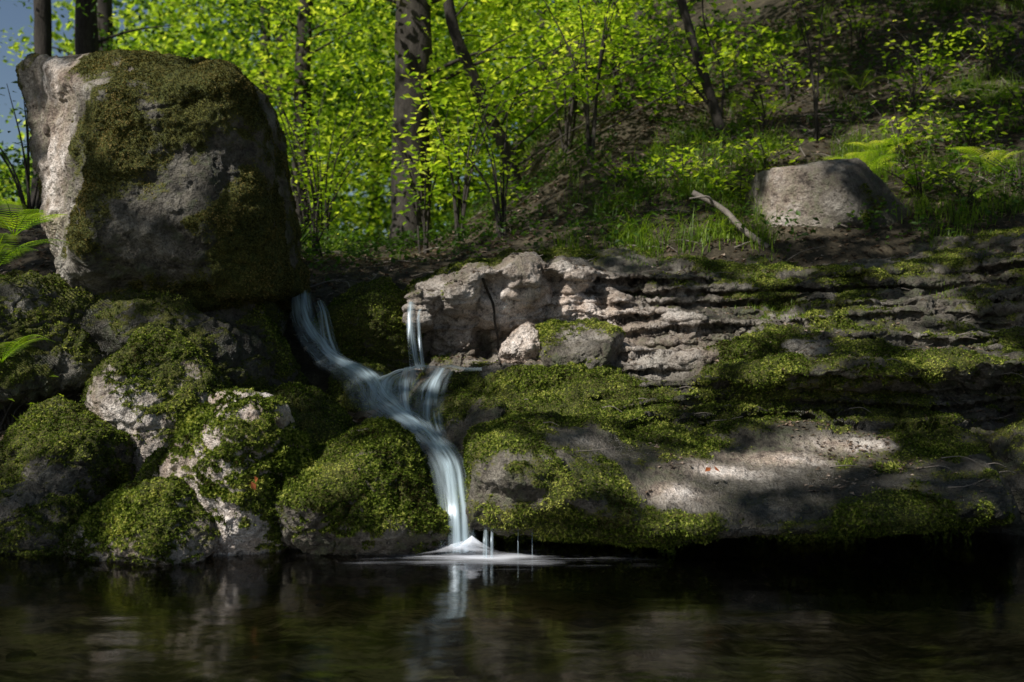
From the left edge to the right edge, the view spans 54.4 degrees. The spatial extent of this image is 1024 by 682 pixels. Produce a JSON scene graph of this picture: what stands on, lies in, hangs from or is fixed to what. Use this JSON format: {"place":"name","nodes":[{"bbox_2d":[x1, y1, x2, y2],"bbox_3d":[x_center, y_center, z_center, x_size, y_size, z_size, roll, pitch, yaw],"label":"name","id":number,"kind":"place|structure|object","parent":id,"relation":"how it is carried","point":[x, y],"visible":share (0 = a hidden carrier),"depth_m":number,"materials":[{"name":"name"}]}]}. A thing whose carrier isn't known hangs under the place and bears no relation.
{"place":"outdoors","nodes":[
{"label":"outdoors","id":0,"kind":"place"},
{"bbox_2d":[0,0,583,237],"label":"sky","id":1,"kind":"structure","parent":0,"point":[16,16],"materials":[{"name":"blue"}]},
{"bbox_2d":[295,291,492,560],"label":"waterfall","id":2,"kind":"structure","parent":0,"point":[439,445],"depth_m":6.04,"materials":[{"name":"liquid"}]},
{"bbox_2d":[0,0,1023,681],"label":"ground","id":3,"kind":"structure","parent":0,"point":[282,626],"depth_m":5.14,"materials":[{"name":"soil"}]},
{"bbox_2d":[0,81,40,222],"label":"shrub","id":4,"kind":"object","parent":3,"relation":"on","point":[26,166],"visible":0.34,"depth_m":9.46,"materials":[{"name":"green plant"}]},
{"bbox_2d":[0,375,63,430],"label":"shrub","id":5,"kind":"object","parent":3,"relation":"on","point":[3,421],"visible":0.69,"depth_m":5.89,"materials":[{"name":"green plant"}]},
{"bbox_2d":[0,470,96,588],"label":"mossy rock","id":6,"kind":"object","parent":3,"relation":"on","point":[37,520],"visible":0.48,"depth_m":5.03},
{"bbox_2d":[0,268,107,414],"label":"mossy rock","id":7,"kind":"object","parent":3,"relation":"on","point":[53,308],"visible":0.69,"depth_m":6.03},
{"bbox_2d":[0,335,54,362],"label":"fern","id":8,"kind":"object","parent":7,"relation":"on","point":[9,351],"visible":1,"depth_m":5.74,"materials":[{"name":"green plant"}]},
{"bbox_2d":[0,200,66,235],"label":"fern","id":9,"kind":"object","parent":7,"relation":"on","point":[6,225],"visible":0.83,"depth_m":6.36,"materials":[{"name":"green plant"}]},
{"bbox_2d":[0,233,68,264],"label":"fern","id":10,"kind":"object","parent":7,"relation":"on","point":[3,258],"visible":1,"depth_m":5.96,"materials":[{"name":"green plant"}]},
{"bbox_2d":[0,395,135,502],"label":"mossy rock","id":11,"kind":"object","parent":3,"relation":"on","point":[62,444],"visible":0.84,"depth_m":5.44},
{"bbox_2d":[0,0,174,136],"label":"tree","id":12,"kind":"object","parent":3,"relation":"on","point":[105,9],"visible":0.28,"depth_m":19.84,"materials":[{"name":"green plant"}]},
{"bbox_2d":[0,0,188,211],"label":"tree","id":13,"kind":"object","parent":3,"relation":"on","point":[42,26],"visible":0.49,"depth_m":13.91,"materials":[{"name":"brown plant"}]},
{"bbox_2d":[0,0,196,208],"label":"background foliage","id":14,"kind":"object","parent":3,"relation":"on","point":[19,155],"visible":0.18,"depth_m":14.60,"materials":[{"name":"green plant"}]},
{"bbox_2d":[57,474,220,608],"bbox_3d":[-1.828,1.024,5.079,0.865,0.724,0.655,0,0,33],"label":"mossy rock","id":15,"kind":"object","parent":3,"relation":"on","point":[148,543],"visible":0.98,"depth_m":4.84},
{"bbox_2d":[134,445,167,480],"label":"mossy rock","id":16,"kind":"object","parent":3,"relation":"on","point":[149,465],"visible":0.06,"depth_m":5.17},
{"bbox_2d":[79,320,234,476],"bbox_3d":[-2.218,0.384,6.133,1.008,1.097,0.870,0,0,0],"label":"mossy rock","id":17,"kind":"object","parent":3,"relation":"on","point":[148,385],"visible":0.71,"depth_m":5.82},
{"bbox_2d":[74,0,239,54],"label":"tree","id":18,"kind":"object","parent":3,"relation":"on","point":[86,28],"visible":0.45,"depth_m":14.40,"materials":[{"name":"brown plant"}]},
{"bbox_2d":[15,49,310,312],"bbox_3d":[-2.460,-1.063,6.916,1.979,2.027,1.856,0,0,0],"label":"giant boulder","id":19,"kind":"object","parent":3,"relation":"on","point":[157,171],"visible":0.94,"depth_m":6.23,"materials":[{"name":"grey stone"}]},
{"bbox_2d":[77,287,277,391],"bbox_3d":[-2.428,0.084,6.641,1.706,1.016,1.070,0,0,0],"label":"mossy rock","id":20,"kind":"object","parent":3,"relation":"on","point":[240,357],"visible":0.38,"depth_m":6.30,"materials":[{"name":"grey stone"}]},
{"bbox_2d":[21,0,391,151],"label":"tree","id":21,"kind":"object","parent":3,"relation":"on","point":[263,33],"visible":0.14,"depth_m":20.96,"materials":[{"name":"green plant"}]},
{"bbox_2d":[152,386,315,597],"bbox_3d":[-1.481,0.788,5.154,0.939,1.117,0.698,0,0,0],"label":"mossy rock","id":22,"kind":"object","parent":3,"relation":"on","point":[226,447],"visible":0.71,"depth_m":4.97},
{"bbox_2d":[251,466,719,489],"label":"orange leaves","id":23,"kind":"object","parent":22,"relation":"on","point":[253,485],"visible":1,"depth_m":4.86,"materials":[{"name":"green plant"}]},
{"bbox_2d":[182,296,311,390],"bbox_3d":[-1.966,0.164,6.865,1.206,1.337,0.840,0,0,-23],"label":"mossy rock","id":24,"kind":"object","parent":3,"relation":"on","point":[252,317],"visible":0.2,"depth_m":6.76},
{"bbox_2d":[161,0,393,175],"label":"tree","id":25,"kind":"object","parent":3,"relation":"on","point":[279,39],"visible":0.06,"depth_m":29.86,"materials":[{"name":"green plant"}]},
{"bbox_2d":[127,0,487,228],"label":"tree","id":26,"kind":"object","parent":3,"relation":"on","point":[303,50],"visible":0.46,"depth_m":15.91,"materials":[{"name":"green plant"}]},
{"bbox_2d":[260,381,358,447],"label":"mossy rock","id":27,"kind":"object","parent":3,"relation":"on","point":[321,416],"visible":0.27,"depth_m":6.04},
{"bbox_2d":[240,58,392,238],"bbox_3d":[-2.626,-2.395,12.370,2.281,2.419,2.037,0,0,0],"label":"shrub","id":28,"kind":"object","parent":3,"relation":"on","point":[296,169],"visible":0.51,"depth_m":12.44,"materials":[{"name":"green plant"}]},
{"bbox_2d":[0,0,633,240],"bbox_3d":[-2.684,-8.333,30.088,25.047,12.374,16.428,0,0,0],"label":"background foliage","id":29,"kind":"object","parent":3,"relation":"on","point":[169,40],"visible":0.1,"depth_m":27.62,"materials":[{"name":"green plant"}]},
{"bbox_2d":[300,213,347,258],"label":"shrub","id":30,"kind":"object","parent":3,"relation":"on","point":[307,226],"visible":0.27,"depth_m":9.06,"materials":[{"name":"green plant"}]},
{"bbox_2d":[259,79,396,247],"bbox_3d":[-2.299,-2.031,11.513,1.876,2.114,1.783,0,0,0],"label":"shrub","id":31,"kind":"object","parent":3,"relation":"on","point":[315,148],"visible":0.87,"depth_m":11.49,"materials":[{"name":"green plant"}]},
{"bbox_2d":[291,177,364,255],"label":"shrub","id":32,"kind":"object","parent":3,"relation":"on","point":[315,230],"visible":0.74,"depth_m":9.57,"materials":[{"name":"green plant"}]},
{"bbox_2d":[326,356,403,411],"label":"mossy rock","id":33,"kind":"object","parent":3,"relation":"on","point":[349,390],"visible":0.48,"depth_m":6.83,"materials":[{"name":"grey stone"}]},
{"bbox_2d":[309,276,429,370],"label":"mossy rock","id":34,"kind":"object","parent":3,"relation":"on","point":[364,318],"visible":0.56,"depth_m":7.12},
{"bbox_2d":[270,416,477,578],"bbox_3d":[-0.784,0.883,5.218,1.062,0.949,0.990,0,0,34],"label":"mossy rock","id":35,"kind":"object","parent":3,"relation":"on","point":[371,497],"visible":0.87,"depth_m":4.98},
{"bbox_2d":[359,409,431,454],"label":"wet rock","id":36,"kind":"object","parent":35,"relation":"on","point":[421,418],"visible":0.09,"depth_m":6.21,"materials":[{"name":"grey stone"}]},
{"bbox_2d":[289,9,486,240],"bbox_3d":[-4.281,-8.547,31.788,8.767,12.013,6.800,0,0,0],"label":"tree","id":37,"kind":"object","parent":3,"relation":"on","point":[377,162],"visible":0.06,"depth_m":31.84,"materials":[{"name":"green plant"}]},
{"bbox_2d":[276,0,554,201],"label":"tree","id":38,"kind":"object","parent":3,"relation":"on","point":[375,180],"visible":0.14,"depth_m":23.57,"materials":[{"name":"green plant"}]},
{"bbox_2d":[359,111,487,254],"bbox_3d":[-0.955,-1.681,10.829,1.374,1.541,1.423,0,0,-44],"label":"shrub","id":39,"kind":"object","parent":3,"relation":"on","point":[423,208],"visible":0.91,"depth_m":10.74,"materials":[{"name":"green plant"}]},
{"bbox_2d":[276,0,594,250],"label":"tree","id":40,"kind":"object","parent":3,"relation":"on","point":[413,18],"visible":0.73,"depth_m":13.44,"materials":[{"name":"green plant"}]},
{"bbox_2d":[170,0,744,240],"bbox_3d":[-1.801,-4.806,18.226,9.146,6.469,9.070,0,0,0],"label":"background foliage","id":41,"kind":"object","parent":3,"relation":"on","point":[263,57],"visible":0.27,"depth_m":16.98,"materials":[{"name":"green plant"}]},
{"bbox_2d":[368,64,551,242],"bbox_3d":[-0.564,-1.996,10.562,2.022,1.966,1.487,0,0,0],"label":"shrub","id":42,"kind":"object","parent":3,"relation":"on","point":[460,203],"visible":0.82,"depth_m":10.48,"materials":[{"name":"green plant"}]},
{"bbox_2d":[427,457,502,569],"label":"wet rock","id":43,"kind":"object","parent":3,"relation":"on","point":[480,549],"visible":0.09,"depth_m":5.52,"materials":[{"name":"grey stone"}]},
{"bbox_2d":[419,393,506,468],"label":"wet rock","id":44,"kind":"object","parent":43,"relation":"on","point":[450,426],"visible":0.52,"depth_m":5.90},
{"bbox_2d":[432,89,533,237],"bbox_3d":[-0.291,-1.687,9.775,1.037,1.384,1.483,0,0,0],"label":"shrub","id":45,"kind":"object","parent":3,"relation":"on","point":[502,209],"visible":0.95,"depth_m":9.77,"materials":[{"name":"green plant"}]},
{"bbox_2d":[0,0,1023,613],"bbox_3d":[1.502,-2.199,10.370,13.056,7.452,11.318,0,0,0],"label":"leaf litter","id":46,"kind":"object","parent":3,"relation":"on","point":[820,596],"visible":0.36,"depth_m":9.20,"materials":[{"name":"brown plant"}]},
{"bbox_2d":[5,603,1023,681],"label":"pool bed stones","id":47,"kind":"object","parent":3,"relation":"on","point":[473,670],"visible":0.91,"depth_m":4.35,"materials":[{"name":"black stone"}]},
{"bbox_2d":[349,0,766,197],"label":"tree","id":48,"kind":"object","parent":3,"relation":"on","point":[452,17],"visible":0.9,"depth_m":11.73,"materials":[{"name":"green plant"}]},
{"bbox_2d":[457,0,664,101],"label":"tree","id":49,"kind":"object","parent":3,"relation":"on","point":[542,24],"visible":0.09,"depth_m":21.89,"materials":[{"name":"green plant"}]},
{"bbox_2d":[471,0,662,153],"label":"shrub","id":50,"kind":"object","parent":3,"relation":"on","point":[573,103],"visible":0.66,"depth_m":12.37,"materials":[{"name":"green plant"}]},
{"bbox_2d":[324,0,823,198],"bbox_3d":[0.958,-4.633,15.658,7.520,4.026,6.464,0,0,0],"label":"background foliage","id":51,"kind":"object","parent":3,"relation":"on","point":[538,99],"visible":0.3,"depth_m":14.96,"materials":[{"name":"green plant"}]},
{"bbox_2d":[494,0,663,164],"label":"shrub","id":52,"kind":"object","parent":3,"relation":"on","point":[590,142],"visible":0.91,"depth_m":11.18,"materials":[{"name":"green plant"}]},
{"bbox_2d":[568,145,683,188],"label":"shrub","id":53,"kind":"object","parent":3,"relation":"on","point":[624,154],"visible":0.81,"depth_m":10.09,"materials":[{"name":"green plant"}]},
{"bbox_2d":[555,0,736,108],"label":"shrub","id":54,"kind":"object","parent":3,"relation":"on","point":[616,86],"visible":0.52,"depth_m":12.80,"materials":[{"name":"green plant"}]},
{"bbox_2d":[631,0,674,33],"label":"tree","id":55,"kind":"object","parent":3,"relation":"on","point":[639,12],"visible":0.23,"depth_m":19.86,"materials":[{"name":"green plant"}]},
{"bbox_2d":[300,0,1023,280],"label":"ground herbs","id":56,"kind":"object","parent":3,"relation":"on","point":[309,251],"visible":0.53,"depth_m":10.39,"materials":[{"name":"green plant"}]},
{"bbox_2d":[300,0,1023,322],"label":"grass","id":57,"kind":"structure","parent":3,"relation":"on","point":[713,231],"depth_m":9.72,"materials":[{"name":"green plant"}]},
{"bbox_2d":[302,1,1023,487],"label":"fallen twigs","id":58,"kind":"object","parent":3,"relation":"on","point":[744,243],"depth_m":9.29,"materials":[{"name":"brown wood"}]},
{"bbox_2d":[640,39,705,106],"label":"shrub","id":59,"kind":"object","parent":3,"relation":"on","point":[679,104],"visible":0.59,"depth_m":12.40,"materials":[{"name":"green plant"}]},
{"bbox_2d":[621,140,741,180],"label":"shrub","id":60,"kind":"object","parent":3,"relation":"on","point":[694,159],"visible":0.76,"depth_m":9.83,"materials":[{"name":"green plant"}]},
{"bbox_2d":[566,0,841,143],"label":"tree","id":61,"kind":"object","parent":3,"relation":"on","point":[711,102],"visible":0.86,"depth_m":10.97,"materials":[{"name":"green plant"}]},
{"bbox_2d":[402,226,1023,582],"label":"layered rock ledge","id":62,"kind":"object","parent":3,"relation":"on","point":[754,497],"visible":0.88,"depth_m":6.04,"materials":[{"name":"grey stone"}]},
{"bbox_2d":[481,278,500,364],"bbox_3d":[-0.141,-0.136,6.873,0.136,0.594,0.459,0,0,0],"label":"root","id":63,"kind":"object","parent":62,"relation":"attached to","point":[492,303],"visible":0.99,"depth_m":6.99,"materials":[{"name":"plant"}]},
{"bbox_2d":[498,322,540,363],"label":"limestone rock","id":64,"kind":"object","parent":62,"relation":"on","point":[520,343],"visible":0.58,"depth_m":6.73,"materials":[{"name":"grey stone"}]},
{"bbox_2d":[535,317,624,368],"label":"limestone rock","id":65,"kind":"object","parent":62,"relation":"on","point":[592,343],"visible":0.62,"depth_m":6.64,"materials":[{"name":"grey stone"}]},
{"bbox_2d":[670,156,797,201],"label":"shrub","id":66,"kind":"object","parent":3,"relation":"on","point":[731,176],"visible":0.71,"depth_m":9.49,"materials":[{"name":"green plant"}]},
{"bbox_2d":[700,8,784,68],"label":"shrub","id":67,"kind":"object","parent":3,"relation":"on","point":[743,35],"visible":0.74,"depth_m":13.96,"materials":[{"name":"green plant"}]},
{"bbox_2d":[733,99,787,113],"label":"fern","id":68,"kind":"object","parent":3,"relation":"on","point":[774,103],"visible":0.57,"depth_m":11.94,"materials":[{"name":"green plant"}]},
{"bbox_2d":[708,120,823,168],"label":"shrub","id":69,"kind":"object","parent":3,"relation":"on","point":[756,152],"visible":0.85,"depth_m":10.15,"materials":[{"name":"green plant"}]},
{"bbox_2d":[714,66,822,126],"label":"shrub","id":70,"kind":"object","parent":3,"relation":"on","point":[762,112],"visible":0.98,"depth_m":11.37,"materials":[{"name":"green plant"}]},
{"bbox_2d":[735,22,827,102],"bbox_3d":[3.257,-3.318,12.163,1.293,0.826,1.013,0,0,-40],"label":"shrub","id":71,"kind":"object","parent":3,"relation":"on","point":[784,78],"visible":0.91,"depth_m":12.18,"materials":[{"name":"green plant"}]},
{"bbox_2d":[779,0,839,142],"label":"shrub","id":72,"kind":"object","parent":3,"relation":"on","point":[803,73],"visible":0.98,"depth_m":10.62,"materials":[{"name":"brown plant"}]},
{"bbox_2d":[744,158,913,228],"bbox_3d":[2.996,-1.153,9.156,1.576,1.057,1.007,0,0,0],"label":"angular rock","id":73,"kind":"object","parent":3,"relation":"on","point":[832,189],"visible":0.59,"depth_m":8.83,"materials":[{"name":"grey stone"}]},
{"bbox_2d":[813,0,894,49],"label":"shrub","id":74,"kind":"object","parent":3,"relation":"on","point":[857,35],"visible":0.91,"depth_m":13.17,"materials":[{"name":"green plant"}]},
{"bbox_2d":[831,69,894,88],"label":"fern","id":75,"kind":"object","parent":3,"relation":"on","point":[863,81],"visible":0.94,"depth_m":11.95,"materials":[{"name":"green plant"}]},
{"bbox_2d":[825,150,902,168],"bbox_3d":[3.429,-1.746,9.839,0.791,0.277,0.983,0,0,0],"label":"moss mound","id":76,"kind":"object","parent":3,"relation":"on","point":[862,155],"visible":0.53,"depth_m":9.62,"materials":[{"name":"green plant"}]},
{"bbox_2d":[846,137,928,156],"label":"fern","id":77,"kind":"object","parent":3,"relation":"on","point":[901,142],"visible":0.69,"depth_m":9.99,"materials":[{"name":"green plant"}]},
{"bbox_2d":[852,90,980,163],"bbox_3d":[3.974,-2.127,9.970,0.888,0.728,0.986,0,0,-25],"label":"shrub","id":78,"kind":"object","parent":3,"relation":"on","point":[914,117],"visible":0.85,"depth_m":9.97,"materials":[{"name":"green plant"}]},
{"bbox_2d":[877,44,974,115],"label":"shrub","id":79,"kind":"object","parent":3,"relation":"on","point":[906,77],"visible":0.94,"depth_m":10.88,"materials":[{"name":"green plant"}]},
{"bbox_2d":[871,15,984,86],"bbox_3d":[4.876,-3.365,11.715,1.024,0.744,1.129,0,0,0],"label":"shrub","id":80,"kind":"object","parent":3,"relation":"on","point":[928,66],"visible":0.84,"depth_m":11.77,"materials":[{"name":"green plant"}]},
{"bbox_2d":[874,158,1005,205],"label":"shrub","id":81,"kind":"object","parent":3,"relation":"on","point":[969,192],"visible":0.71,"depth_m":8.97,"materials":[{"name":"green plant"}]},
{"bbox_2d":[858,0,1023,5],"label":"tree","id":82,"kind":"object","parent":3,"relation":"on","point":[903,1],"visible":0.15,"depth_m":13.98,"materials":[{"name":"green plant"}]},
{"bbox_2d":[881,143,1009,198],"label":"shrub","id":83,"kind":"object","parent":3,"relation":"on","point":[914,180],"visible":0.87,"depth_m":9.18,"materials":[{"name":"green plant"}]},
{"bbox_2d":[913,101,1020,151],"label":"shrub","id":84,"kind":"object","parent":3,"relation":"on","point":[974,134],"visible":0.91,"depth_m":9.93,"materials":[{"name":"green plant"}]},
{"bbox_2d":[915,418,1023,592],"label":"mossy rock","id":85,"kind":"object","parent":3,"relation":"on","point":[996,554],"visible":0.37,"depth_m":5.61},
{"bbox_2d":[941,9,1023,77],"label":"shrub","id":86,"kind":"object","parent":3,"relation":"on","point":[991,53],"visible":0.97,"depth_m":11.58,"materials":[{"name":"green plant"}]},
{"bbox_2d":[948,146,1023,171],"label":"fern","id":87,"kind":"object","parent":3,"relation":"on","point":[989,156],"visible":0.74,"depth_m":9.52,"materials":[{"name":"green plant"}]},
{"bbox_2d":[949,148,1023,188],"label":"shrub","id":88,"kind":"object","parent":3,"relation":"on","point":[1011,175],"visible":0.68,"depth_m":9.18,"materials":[{"name":"green plant"}]},
{"bbox_2d":[953,174,1020,197],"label":"fern","id":89,"kind":"object","parent":3,"relation":"on","point":[975,193],"visible":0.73,"depth_m":9.05,"materials":[{"name":"green plant"}]},
{"bbox_2d":[951,82,1023,105],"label":"fern","id":90,"kind":"object","parent":3,"relation":"on","point":[991,95],"visible":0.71,"depth_m":10.75,"materials":[{"name":"green plant"}]},
{"bbox_2d":[953,83,1023,128],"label":"shrub","id":91,"kind":"object","parent":3,"relation":"on","point":[1018,103],"visible":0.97,"depth_m":10.16,"materials":[{"name":"green plant"}]},
{"label":"pool water","id":92,"kind":"structure","parent":0,"visible":0},
{"bbox_2d":[440,536,529,559],"bbox_3d":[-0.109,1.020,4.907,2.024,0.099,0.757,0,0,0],"label":"foam","id":93,"kind":"object","parent":92,"relation":"on","point":[471,541],"visible":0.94,"depth_m":4.95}
]}

